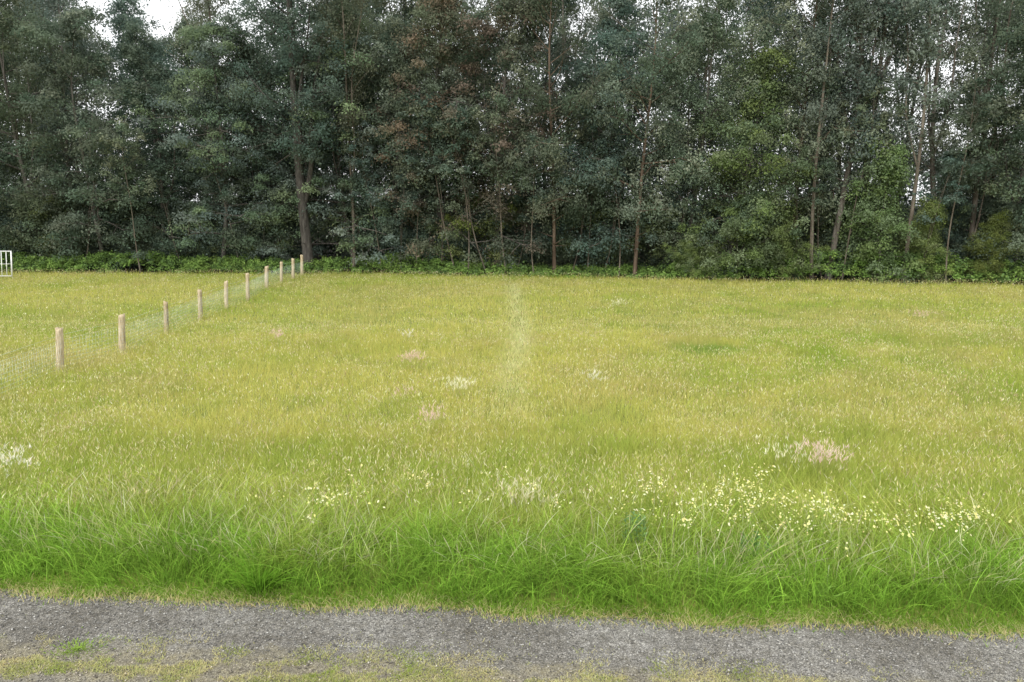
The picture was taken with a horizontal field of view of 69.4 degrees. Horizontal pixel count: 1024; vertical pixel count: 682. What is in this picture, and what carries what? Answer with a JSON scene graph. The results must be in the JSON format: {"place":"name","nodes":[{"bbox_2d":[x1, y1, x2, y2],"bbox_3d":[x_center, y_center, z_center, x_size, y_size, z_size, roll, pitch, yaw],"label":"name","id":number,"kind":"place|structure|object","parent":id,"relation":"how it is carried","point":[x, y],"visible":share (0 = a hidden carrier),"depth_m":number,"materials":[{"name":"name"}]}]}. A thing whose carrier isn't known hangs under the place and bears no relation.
{"place":"outdoors","nodes":[
{"label":"outdoors","id":0,"kind":"place"},
{"bbox_2d":[0,0,1022,205],"label":"sky","id":1,"kind":"structure","parent":0,"point":[158,9],"materials":[{"name":"white"}]},
{"bbox_2d":[0,588,1023,681],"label":"road","id":2,"kind":"structure","parent":0,"point":[521,663],"depth_m":6.55,"materials":[{"name":"grey gravel"}]},
{"bbox_2d":[0,606,1023,681],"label":"track weeds","id":3,"kind":"object","parent":2,"relation":"on","point":[136,667],"visible":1,"depth_m":6.20,"materials":[{"name":"green plant"}]},
{"bbox_2d":[0,214,1023,632],"bbox_3d":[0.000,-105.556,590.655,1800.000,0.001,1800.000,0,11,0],"label":"ground","id":4,"kind":"structure","parent":0,"point":[504,402],"depth_m":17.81,"materials":[{"name":"green plant"}]},
{"bbox_2d":[0,255,303,396],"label":"wire fence","id":5,"kind":"object","parent":4,"relation":"on","point":[59,339],"visible":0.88,"depth_m":21.65,"materials":[{"name":"grey wood"}]},
{"bbox_2d":[206,541,306,597],"bbox_3d":[-2.543,2.319,7.399,1.175,0.434,0.927,0,11,0],"label":"grass tussock","id":6,"kind":"object","parent":4,"relation":"on","point":[257,585],"depth_m":7.40,"materials":[{"name":"green plant"}]},
{"bbox_2d":[0,293,1021,612],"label":"wildflowers","id":7,"kind":"object","parent":4,"relation":"on","point":[754,499],"visible":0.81,"depth_m":8.24,"materials":[{"name":"yellow plant"}]},
{"bbox_2d":[0,351,1023,647],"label":"verge grass","id":8,"kind":"structure","parent":4,"relation":"on","point":[188,545],"depth_m":7.78,"materials":[{"name":"green plant"}]},
{"bbox_2d":[0,0,1023,252],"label":"distant wood","id":9,"kind":"object","parent":4,"relation":"on","point":[684,8],"visible":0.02,"depth_m":59.55,"materials":[{"name":"green plant"}]},
{"bbox_2d":[0,232,1023,285],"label":"forest floor","id":10,"kind":"structure","parent":0,"point":[144,269],"depth_m":42.17,"materials":[{"name":"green plant"}]},
{"bbox_2d":[0,176,46,266],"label":"shrub","id":11,"kind":"object","parent":10,"relation":"on","point":[7,216],"visible":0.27,"depth_m":43.95,"materials":[{"name":"green plant"}]},
{"bbox_2d":[0,0,81,249],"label":"gum tree","id":12,"kind":"object","parent":10,"relation":"on","point":[33,7],"visible":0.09,"depth_m":46.93,"materials":[{"name":"green plant"}]},
{"bbox_2d":[0,175,98,265],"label":"shrub","id":13,"kind":"object","parent":10,"relation":"on","point":[36,201],"visible":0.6,"depth_m":42.87,"materials":[{"name":"green plant"}]},
{"bbox_2d":[0,0,100,268],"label":"broad tree","id":14,"kind":"object","parent":10,"relation":"on","point":[4,22],"visible":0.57,"depth_m":42.22,"materials":[{"name":"green plant"}]},
{"bbox_2d":[0,0,116,191],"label":"gum tree","id":15,"kind":"object","parent":10,"relation":"on","point":[51,3],"visible":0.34,"depth_m":43.24,"materials":[{"name":"green plant"}]},
{"bbox_2d":[18,179,111,267],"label":"shrub","id":16,"kind":"object","parent":10,"relation":"on","point":[42,221],"visible":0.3,"depth_m":43.40,"materials":[{"name":"green plant"}]},
{"bbox_2d":[0,0,160,221],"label":"broad tree","id":17,"kind":"object","parent":10,"relation":"on","point":[101,45],"visible":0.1,"depth_m":48.81,"materials":[{"name":"green plant"}]},
{"bbox_2d":[0,2,164,269],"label":"broad tree","id":18,"kind":"object","parent":10,"relation":"on","point":[70,25],"visible":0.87,"depth_m":40.74,"materials":[{"name":"green plant"}]},
{"bbox_2d":[58,165,112,271],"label":"sapling tree","id":19,"kind":"object","parent":10,"relation":"on","point":[86,170],"visible":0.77,"depth_m":41.62,"materials":[{"name":"green plant"}]},
{"bbox_2d":[49,182,139,267],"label":"shrub","id":20,"kind":"object","parent":10,"relation":"on","point":[107,227],"visible":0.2,"depth_m":44.19,"materials":[{"name":"green plant"}]},
{"bbox_2d":[93,98,158,272],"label":"sapling tree","id":21,"kind":"object","parent":10,"relation":"on","point":[124,126],"visible":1,"depth_m":40.00,"materials":[{"name":"green plant"}]},
{"bbox_2d":[93,189,173,268],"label":"shrub","id":22,"kind":"object","parent":10,"relation":"on","point":[141,242],"visible":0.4,"depth_m":44.09,"materials":[{"name":"green plant"}]},
{"bbox_2d":[80,0,219,266],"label":"broad tree","id":23,"kind":"object","parent":10,"relation":"on","point":[119,7],"visible":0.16,"depth_m":46.70,"materials":[{"name":"green plant"}]},
{"bbox_2d":[105,32,219,238],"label":"broad tree","id":24,"kind":"object","parent":10,"relation":"on","point":[162,40],"visible":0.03,"depth_m":49.86,"materials":[{"name":"green plant"}]},
{"bbox_2d":[134,157,193,266],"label":"sapling tree","id":25,"kind":"object","parent":10,"relation":"on","point":[154,167],"visible":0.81,"depth_m":41.56,"materials":[{"name":"green plant"}]},
{"bbox_2d":[96,16,232,272],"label":"broad tree","id":26,"kind":"object","parent":10,"relation":"on","point":[132,54],"visible":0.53,"depth_m":42.42,"materials":[{"name":"green plant"}]},
{"bbox_2d":[144,204,222,267],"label":"shrub","id":27,"kind":"object","parent":10,"relation":"on","point":[167,252],"visible":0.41,"depth_m":43.37,"materials":[{"name":"green plant"}]},
{"bbox_2d":[159,0,253,225],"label":"gum tree","id":28,"kind":"object","parent":10,"relation":"on","point":[209,14],"visible":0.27,"depth_m":43.03,"materials":[{"name":"green plant"}]},
{"bbox_2d":[147,10,275,267],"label":"broad tree","id":29,"kind":"object","parent":10,"relation":"on","point":[178,50],"visible":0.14,"depth_m":45.57,"materials":[{"name":"green plant"}]},
{"bbox_2d":[188,117,244,271],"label":"sapling tree","id":30,"kind":"object","parent":10,"relation":"on","point":[221,184],"visible":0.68,"depth_m":41.10,"materials":[{"name":"green plant"}]},
{"bbox_2d":[123,12,310,270],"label":"broad tree","id":31,"kind":"object","parent":10,"relation":"on","point":[207,31],"visible":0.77,"depth_m":40.40,"materials":[{"name":"green plant"}]},
{"bbox_2d":[180,25,327,259],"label":"broad tree","id":32,"kind":"object","parent":10,"relation":"on","point":[236,172],"visible":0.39,"depth_m":42.22,"materials":[{"name":"green plant"}]},
{"bbox_2d":[222,188,322,269],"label":"shrub","id":33,"kind":"object","parent":10,"relation":"on","point":[260,230],"visible":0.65,"depth_m":42.40,"materials":[{"name":"green plant"}]},
{"bbox_2d":[218,0,363,273],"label":"broad tree","id":34,"kind":"object","parent":10,"relation":"on","point":[299,101],"visible":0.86,"depth_m":38.96,"materials":[{"name":"green plant"}]},
{"bbox_2d":[207,0,390,259],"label":"broad tree","id":35,"kind":"object","parent":10,"relation":"on","point":[260,58],"visible":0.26,"depth_m":41.56,"materials":[{"name":"green plant"}]},
{"bbox_2d":[249,1,415,269],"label":"broad tree","id":36,"kind":"object","parent":10,"relation":"on","point":[321,179],"visible":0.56,"depth_m":41.15,"materials":[{"name":"green plant"}]},
{"bbox_2d":[304,0,387,272],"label":"gum tree","id":37,"kind":"object","parent":10,"relation":"on","point":[348,117],"visible":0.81,"depth_m":39.72,"materials":[{"name":"green plant"}]},
{"bbox_2d":[282,0,424,269],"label":"broad tree","id":38,"kind":"object","parent":10,"relation":"on","point":[331,181],"visible":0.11,"depth_m":44.40,"materials":[{"name":"green plant"}]},
{"bbox_2d":[339,120,391,272],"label":"sapling tree","id":39,"kind":"object","parent":10,"relation":"on","point":[346,158],"visible":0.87,"depth_m":40.42,"materials":[{"name":"green plant"}]},
{"bbox_2d":[332,0,448,264],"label":"gum tree","id":40,"kind":"object","parent":10,"relation":"on","point":[385,3],"visible":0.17,"depth_m":42.28,"materials":[{"name":"green plant"}]},
{"bbox_2d":[332,0,467,269],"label":"broad tree","id":41,"kind":"object","parent":10,"relation":"on","point":[388,48],"visible":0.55,"depth_m":40.65,"materials":[{"name":"green plant"}]},
{"bbox_2d":[362,178,459,267],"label":"shrub","id":42,"kind":"object","parent":10,"relation":"on","point":[397,230],"visible":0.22,"depth_m":42.93,"materials":[{"name":"green plant"}]},
{"bbox_2d":[394,92,477,274],"bbox_3d":[-3.951,-8.386,39.919,4.505,9.668,2.909,-1,11,-4],"label":"sapling tree","id":43,"kind":"object","parent":10,"relation":"on","point":[411,157],"visible":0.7,"depth_m":39.13,"materials":[{"name":"green plant"}]},
{"bbox_2d":[356,0,519,271],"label":"broad tree","id":44,"kind":"object","parent":10,"relation":"on","point":[432,17],"visible":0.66,"depth_m":39.49,"materials":[{"name":"green plant"}]},
{"bbox_2d":[407,203,475,267],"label":"shrub","id":45,"kind":"object","parent":10,"relation":"on","point":[431,227],"visible":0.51,"depth_m":41.62,"materials":[{"name":"green plant"}]},
{"bbox_2d":[434,70,491,275],"bbox_3d":[-2.743,-8.988,40.101,3.169,10.796,3.684,-3,10,-16],"label":"sapling tree","id":46,"kind":"object","parent":10,"relation":"on","point":[461,169],"visible":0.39,"depth_m":39.28,"materials":[{"name":"green plant"}]},
{"bbox_2d":[431,106,498,273],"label":"sapling tree","id":47,"kind":"object","parent":10,"relation":"on","point":[449,169],"visible":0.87,"depth_m":38.75,"materials":[{"name":"green plant"}]},
{"bbox_2d":[431,195,509,266],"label":"shrub","id":48,"kind":"object","parent":10,"relation":"on","point":[465,244],"visible":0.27,"depth_m":41.92,"materials":[{"name":"green plant"}]},
{"bbox_2d":[380,0,576,271],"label":"broad tree","id":49,"kind":"object","parent":10,"relation":"on","point":[492,31],"visible":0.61,"depth_m":39.27,"materials":[{"name":"green plant"}]},
{"bbox_2d":[418,0,539,264],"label":"tree","id":50,"kind":"object","parent":10,"relation":"on","point":[481,57],"visible":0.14,"depth_m":43.68,"materials":[{"name":"green plant"}]},
{"bbox_2d":[435,185,534,271],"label":"shrub","id":51,"kind":"object","parent":10,"relation":"on","point":[454,251],"visible":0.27,"depth_m":41.36,"materials":[{"name":"green plant"}]},
{"bbox_2d":[465,63,533,274],"bbox_3d":[-0.839,-8.792,38.745,3.712,10.878,3.193,-6,12,-32],"label":"sapling tree","id":52,"kind":"object","parent":10,"relation":"on","point":[498,98],"visible":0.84,"depth_m":38.08,"materials":[{"name":"green plant"}]},
{"bbox_2d":[0,245,1023,283],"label":"bramble","id":53,"kind":"object","parent":10,"relation":"on","point":[227,263],"visible":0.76,"depth_m":40.66,"materials":[{"name":"green plant"}]},
{"bbox_2d":[1,176,1022,279],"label":"understorey","id":54,"kind":"object","parent":10,"relation":"on","point":[333,251],"visible":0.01,"depth_m":44.64,"materials":[{"name":"green plant"}]},
{"bbox_2d":[467,182,560,267],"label":"shrub","id":55,"kind":"object","parent":10,"relation":"on","point":[511,230],"visible":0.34,"depth_m":41.70,"materials":[{"name":"green plant"}]},
{"bbox_2d":[512,113,555,273],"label":"sapling tree","id":56,"kind":"object","parent":10,"relation":"on","point":[534,169],"visible":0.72,"depth_m":37.73,"materials":[{"name":"green plant"}]},
{"bbox_2d":[501,184,577,267],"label":"shrub","id":57,"kind":"object","parent":10,"relation":"on","point":[543,258],"visible":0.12,"depth_m":42.06,"materials":[{"name":"green plant"}]},
{"bbox_2d":[452,0,629,262],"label":"broad tree","id":58,"kind":"object","parent":10,"relation":"on","point":[551,42],"visible":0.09,"depth_m":45.73,"materials":[{"name":"green plant"}]},
{"bbox_2d":[483,0,627,273],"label":"gum tree","id":59,"kind":"object","parent":10,"relation":"on","point":[544,212],"visible":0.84,"depth_m":37.57,"materials":[{"name":"green plant"}]},
{"bbox_2d":[521,0,632,265],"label":"gum tree","id":60,"kind":"object","parent":10,"relation":"on","point":[563,43],"visible":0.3,"depth_m":43.23,"materials":[{"name":"green plant"}]},
{"bbox_2d":[533,181,648,266],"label":"shrub","id":61,"kind":"object","parent":10,"relation":"on","point":[567,241],"visible":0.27,"depth_m":41.04,"materials":[{"name":"green plant"}]},
{"bbox_2d":[542,188,644,271],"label":"shrub","id":62,"kind":"object","parent":10,"relation":"on","point":[604,261],"visible":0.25,"depth_m":41.02,"materials":[{"name":"green plant"}]},
{"bbox_2d":[565,72,630,274],"bbox_3d":[4.641,-9.059,39.850,3.735,10.946,3.213,0,10,15],"label":"sapling tree","id":63,"kind":"object","parent":10,"relation":"on","point":[580,135],"visible":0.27,"depth_m":39.26,"materials":[{"name":"green plant"}]},
{"bbox_2d":[529,0,682,268],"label":"broad tree","id":64,"kind":"object","parent":10,"relation":"on","point":[611,36],"visible":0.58,"depth_m":38.68,"materials":[{"name":"green plant"}]},
{"bbox_2d":[556,0,659,245],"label":"gum tree","id":65,"kind":"object","parent":10,"relation":"on","point":[599,14],"visible":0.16,"depth_m":41.61,"materials":[{"name":"green plant"}]},
{"bbox_2d":[588,94,644,277],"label":"sapling tree","id":66,"kind":"object","parent":10,"relation":"on","point":[603,140],"visible":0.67,"depth_m":38.30,"materials":[{"name":"green plant"}]},
{"bbox_2d":[587,147,645,266],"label":"sapling tree","id":67,"kind":"object","parent":10,"relation":"on","point":[624,163],"visible":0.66,"depth_m":38.52,"materials":[{"name":"green plant"}]},
{"bbox_2d":[579,0,702,259],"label":"gum tree","id":68,"kind":"object","parent":10,"relation":"on","point":[652,31],"visible":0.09,"depth_m":46.74,"materials":[{"name":"green plant"}]},
{"bbox_2d":[594,181,702,272],"bbox_3d":[7.180,-6.127,40.262,5.930,5.467,5.310,-6,12,-30],"label":"shrub","id":69,"kind":"object","parent":10,"relation":"on","point":[657,254],"visible":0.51,"depth_m":39.69,"materials":[{"name":"green plant"}]},
{"bbox_2d":[582,0,717,276],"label":"gum tree","id":70,"kind":"object","parent":10,"relation":"on","point":[680,167],"visible":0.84,"depth_m":37.03,"materials":[{"name":"green plant"}]},
{"bbox_2d":[609,8,732,253],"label":"broad tree","id":71,"kind":"object","parent":10,"relation":"on","point":[682,31],"visible":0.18,"depth_m":42.97,"materials":[{"name":"green plant"}]},
{"bbox_2d":[660,233,723,279],"bbox_3d":[9.201,-4.286,38.254,3.301,2.557,2.934,-3,11,-14],"label":"shrub","id":72,"kind":"object","parent":10,"relation":"on","point":[686,247],"visible":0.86,"depth_m":37.87,"materials":[{"name":"green plant"}]},
{"bbox_2d":[648,0,751,187],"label":"gum tree","id":73,"kind":"object","parent":10,"relation":"on","point":[715,70],"visible":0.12,"depth_m":46.14,"materials":[{"name":"green plant"}]},
{"bbox_2d":[617,0,796,274],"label":"broad tree","id":74,"kind":"object","parent":10,"relation":"on","point":[718,21],"visible":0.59,"depth_m":37.99,"materials":[{"name":"green plant"}]},
{"bbox_2d":[659,43,823,276],"bbox_3d":[11.971,-9.060,37.937,7.938,11.722,7.154,8,13,36],"label":"broad tree","id":75,"kind":"object","parent":10,"relation":"on","point":[721,159],"visible":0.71,"depth_m":36.98,"materials":[{"name":"green plant"}]},
{"bbox_2d":[674,182,819,279],"bbox_3d":[12.195,-5.425,37.732,6.969,5.397,6.195,-5,12,-26],"label":"shrub","id":76,"kind":"object","parent":10,"relation":"on","point":[762,213],"visible":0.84,"depth_m":36.87,"materials":[{"name":"green plant"}]},
{"bbox_2d":[687,0,811,243],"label":"gum tree","id":77,"kind":"object","parent":10,"relation":"on","point":[764,6],"visible":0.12,"depth_m":41.84,"materials":[{"name":"green plant"}]},
{"bbox_2d":[675,0,833,246],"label":"broad tree","id":78,"kind":"object","parent":10,"relation":"on","point":[749,43],"visible":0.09,"depth_m":46.32,"materials":[{"name":"green plant"}]},
{"bbox_2d":[741,222,831,282],"bbox_3d":[13.830,-4.586,37.871,4.401,3.409,3.913,1,11,3],"label":"shrub","id":79,"kind":"object","parent":10,"relation":"on","point":[791,245],"visible":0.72,"depth_m":37.28,"materials":[{"name":"green plant"}]},
{"bbox_2d":[777,123,825,274],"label":"sapling tree","id":80,"kind":"object","parent":10,"relation":"on","point":[804,151],"visible":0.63,"depth_m":36.91,"materials":[{"name":"green plant"}]},
{"bbox_2d":[729,0,898,240],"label":"gum tree","id":81,"kind":"object","parent":10,"relation":"on","point":[792,119],"visible":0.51,"depth_m":36.82,"materials":[{"name":"green plant"}]},
{"bbox_2d":[783,196,854,274],"bbox_3d":[16.585,-5.761,39.997,4.658,4.796,5.202,7,12,33],"label":"shrub","id":82,"kind":"object","parent":10,"relation":"on","point":[825,242],"visible":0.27,"depth_m":39.00,"materials":[{"name":"green plant"}]},
{"bbox_2d":[798,156,840,279],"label":"sapling tree","id":83,"kind":"object","parent":10,"relation":"on","point":[827,167],"visible":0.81,"depth_m":36.66,"materials":[{"name":"green plant"}]},
{"bbox_2d":[782,0,872,280],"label":"gum tree","id":84,"kind":"object","parent":10,"relation":"on","point":[817,106],"visible":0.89,"depth_m":35.73,"materials":[{"name":"green plant"}]},
{"bbox_2d":[775,180,892,277],"bbox_3d":[17.425,-6.102,39.910,5.393,5.553,6.023,-6,12,-31],"label":"shrub","id":85,"kind":"object","parent":10,"relation":"on","point":[826,220],"visible":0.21,"depth_m":38.56,"materials":[{"name":"green plant"}]},
{"bbox_2d":[770,0,899,272],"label":"gum tree","id":86,"kind":"object","parent":10,"relation":"on","point":[808,23],"visible":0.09,"depth_m":39.62,"materials":[{"name":"green plant"}]},
{"bbox_2d":[792,0,934,279],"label":"gum tree","id":87,"kind":"object","parent":10,"relation":"on","point":[851,58],"visible":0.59,"depth_m":35.92,"materials":[{"name":"green plant"}]},
{"bbox_2d":[830,64,911,279],"bbox_3d":[17.470,-8.267,36.458,3.644,10.679,3.135,8,13,38],"label":"sapling tree","id":88,"kind":"object","parent":10,"relation":"on","point":[883,115],"visible":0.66,"depth_m":35.93,"materials":[{"name":"green plant"}]},
{"bbox_2d":[830,134,929,285],"bbox_3d":[18.733,-6.382,37.064,6.031,7.657,5.709,-5,11,-23],"label":"conical tree","id":89,"kind":"object","parent":10,"relation":"on","point":[893,173],"visible":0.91,"depth_m":36.10,"materials":[{"name":"green plant"}]},
{"bbox_2d":[802,0,963,277],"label":"gum tree","id":90,"kind":"object","parent":10,"relation":"on","point":[879,64],"visible":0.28,"depth_m":36.57,"materials":[{"name":"green plant"}]},
{"bbox_2d":[845,0,971,203],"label":"gum tree","id":91,"kind":"object","parent":10,"relation":"on","point":[920,64],"visible":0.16,"depth_m":44.67,"materials":[{"name":"green plant"}]},
{"bbox_2d":[870,0,969,280],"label":"gum tree","id":92,"kind":"object","parent":10,"relation":"on","point":[901,83],"visible":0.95,"depth_m":34.82,"materials":[{"name":"green plant"}]},
{"bbox_2d":[893,195,955,284],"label":"conical tree","id":93,"kind":"object","parent":10,"relation":"on","point":[930,210],"visible":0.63,"depth_m":36.04,"materials":[{"name":"green plant"}]},
{"bbox_2d":[852,0,1013,280],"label":"gum tree","id":94,"kind":"object","parent":10,"relation":"on","point":[934,142],"visible":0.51,"depth_m":35.82,"materials":[{"name":"green plant"}]},
{"bbox_2d":[908,151,975,281],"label":"sapling tree","id":95,"kind":"object","parent":10,"relation":"on","point":[948,170],"visible":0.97,"depth_m":35.04,"materials":[{"name":"green plant"}]},
{"bbox_2d":[896,190,1011,278],"bbox_3d":[22.915,-5.593,38.663,4.820,4.963,5.384,1,11,7],"label":"shrub","id":96,"kind":"object","parent":10,"relation":"on","point":[966,209],"visible":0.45,"depth_m":37.63,"materials":[{"name":"green plant"}]},
{"bbox_2d":[920,53,1011,284],"bbox_3d":[21.194,-8.001,34.608,3.160,10.765,3.673,0,7,2],"label":"sapling tree","id":97,"kind":"object","parent":10,"relation":"on","point":[974,131],"visible":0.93,"depth_m":34.25,"materials":[{"name":"green plant"}]},
{"bbox_2d":[913,0,1023,231],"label":"gum tree","id":98,"kind":"object","parent":10,"relation":"on","point":[989,50],"visible":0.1,"depth_m":38.67,"materials":[{"name":"green plant"}]},
{"bbox_2d":[923,21,1023,281],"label":"broad tree","id":99,"kind":"object","parent":10,"relation":"on","point":[1011,76],"visible":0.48,"depth_m":35.26,"materials":[{"name":"green plant"}]},
{"bbox_2d":[926,0,1023,280],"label":"gum tree","id":100,"kind":"object","parent":10,"relation":"on","point":[997,5],"visible":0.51,"depth_m":35.73,"materials":[{"name":"green plant"}]},
{"bbox_2d":[951,208,1020,283],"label":"conical tree","id":101,"kind":"object","parent":10,"relation":"on","point":[994,225],"visible":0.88,"depth_m":35.52,"materials":[{"name":"green plant"}]},
{"bbox_2d":[956,96,1023,281],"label":"sapling tree","id":102,"kind":"object","parent":10,"relation":"on","point":[992,190],"visible":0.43,"depth_m":35.98,"materials":[{"name":"green plant"}]},
{"bbox_2d":[957,180,1023,280],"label":"shrub","id":103,"kind":"object","parent":10,"relation":"on","point":[1004,205],"visible":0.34,"depth_m":36.43,"materials":[{"name":"green plant"}]},
{"bbox_2d":[981,1,1023,237],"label":"broad tree","id":104,"kind":"object","parent":10,"relation":"on","point":[1015,189],"visible":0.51,"depth_m":35.30,"materials":[{"name":"green plant"}]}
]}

